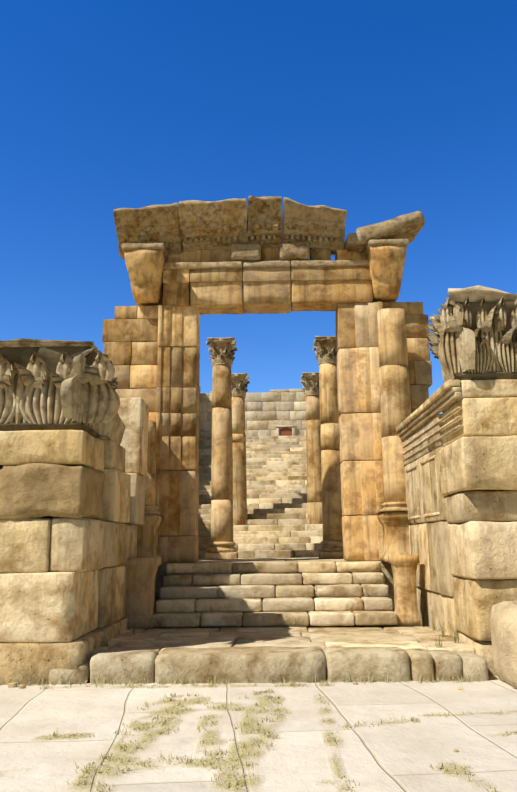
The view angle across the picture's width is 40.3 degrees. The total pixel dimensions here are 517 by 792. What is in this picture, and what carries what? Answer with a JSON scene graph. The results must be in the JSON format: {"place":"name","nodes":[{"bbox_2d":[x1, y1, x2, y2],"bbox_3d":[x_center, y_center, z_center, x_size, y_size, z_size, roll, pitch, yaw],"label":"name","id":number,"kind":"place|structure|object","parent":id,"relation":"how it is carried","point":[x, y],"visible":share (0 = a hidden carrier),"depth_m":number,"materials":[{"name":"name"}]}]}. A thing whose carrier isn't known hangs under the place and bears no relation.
{"place":"outdoors","nodes":[
{"label":"outdoors","id":0,"kind":"place"},
{"bbox_2d":[0,463,104,519],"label":"stone block","id":1,"kind":"structure","parent":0,"point":[37,490],"depth_m":9.52,"materials":[{"name":"beige stone"}]},
{"bbox_2d":[0,680,516,791],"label":"street ground","id":2,"kind":"structure","parent":0,"point":[401,755],"depth_m":6.43,"materials":[{"name":"beige stone"}]},
{"bbox_2d":[0,580,516,791],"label":"weedy grass","id":3,"kind":"structure","parent":2,"relation":"on","point":[105,643],"depth_m":7.17,"materials":[{"name":"plant"}]},
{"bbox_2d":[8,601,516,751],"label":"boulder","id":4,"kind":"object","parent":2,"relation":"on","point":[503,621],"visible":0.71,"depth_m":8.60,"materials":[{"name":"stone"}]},
{"bbox_2d":[0,0,516,413],"label":"sky","id":5,"kind":"structure","parent":0,"point":[376,111],"materials":[{"name":"blue"}]},
{"bbox_2d":[114,196,424,272],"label":"gate cornice","id":6,"kind":"structure","parent":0,"point":[241,230],"depth_m":15.58,"materials":[{"name":"beige stone"}]},
{"bbox_2d":[89,557,499,682],"bbox_3d":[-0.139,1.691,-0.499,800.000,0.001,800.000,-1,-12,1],"label":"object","id":7,"kind":"structure","parent":0,"point":[382,627],"depth_m":14.79,"materials":[{"name":"beige stone"}]},
{"bbox_2d":[0,397,148,684],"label":"wall","id":8,"kind":"structure","parent":7,"relation":"on","point":[62,593],"depth_m":9.64,"materials":[{"name":"stone"}]},
{"bbox_2d":[0,338,119,437],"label":"capital","id":9,"kind":"object","parent":8,"relation":"on","point":[78,389],"depth_m":9.89,"materials":[{"name":"beige stone"}]},
{"bbox_2d":[49,627,488,683],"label":"platform kerb","id":10,"kind":"structure","parent":7,"relation":"on","point":[255,654],"depth_m":9.04,"materials":[{"name":"stone"}]},
{"bbox_2d":[151,557,397,626],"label":"front steps","id":11,"kind":"structure","parent":7,"relation":"on","point":[269,592],"depth_m":12.93,"materials":[{"name":"stone"}]},
{"bbox_2d":[102,245,432,562],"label":"gate walls","id":12,"kind":"structure","parent":11,"relation":"on","point":[152,353],"depth_m":15.37,"materials":[{"name":"beige stone"}]},
{"bbox_2d":[124,246,406,305],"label":"scroll brackets","id":13,"kind":"object","parent":12,"relation":"attached to","point":[145,268],"visible":0.73,"depth_m":15.38,"materials":[{"name":"beige stone"}]},
{"bbox_2d":[124,512,420,628],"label":"column pedestals","id":14,"kind":"object","parent":11,"relation":"on","point":[142,567],"visible":0.69,"depth_m":12.26,"materials":[{"name":"stone"}]},
{"bbox_2d":[144,308,411,559],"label":"columns","id":15,"kind":"structure","parent":11,"relation":"on","point":[229,491],"depth_m":17.49,"materials":[{"name":"stone"}]},
{"bbox_2d":[206,336,336,396],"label":"column capitals","id":16,"kind":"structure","parent":15,"relation":"on","point":[221,351],"depth_m":18.29,"materials":[{"name":"stone"}]},
{"bbox_2d":[396,379,516,675],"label":"wall","id":17,"kind":"structure","parent":7,"relation":"on","point":[460,458],"depth_m":9.96,"materials":[{"name":"stone"}]},
{"bbox_2d":[425,285,516,382],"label":"capital","id":18,"kind":"object","parent":17,"relation":"on","point":[458,346],"depth_m":10.14,"materials":[{"name":"beige stone"}]},
{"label":"side walls","id":19,"kind":"object","parent":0,"visible":0},
{"bbox_2d":[198,436,322,557],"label":"stairs","id":20,"kind":"structure","parent":19,"relation":"attached to","point":[278,525],"depth_m":22.64,"materials":[{"name":"stone"}]},
{"bbox_2d":[199,389,305,436],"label":"back wall","id":21,"kind":"structure","parent":20,"relation":"on","point":[283,408],"depth_m":30.98,"materials":[{"name":"stone"}]},
{"bbox_2d":[279,428,291,435],"bbox_3d":[1.189,1.629,30.754,0.566,0.510,0.038,-1,-12,1],"label":"shrine niche","id":22,"kind":"object","parent":21,"relation":"attached to","point":[285,432],"visible":0.71,"depth_m":30.74,"materials":[{"name":"brown"}]}
]}

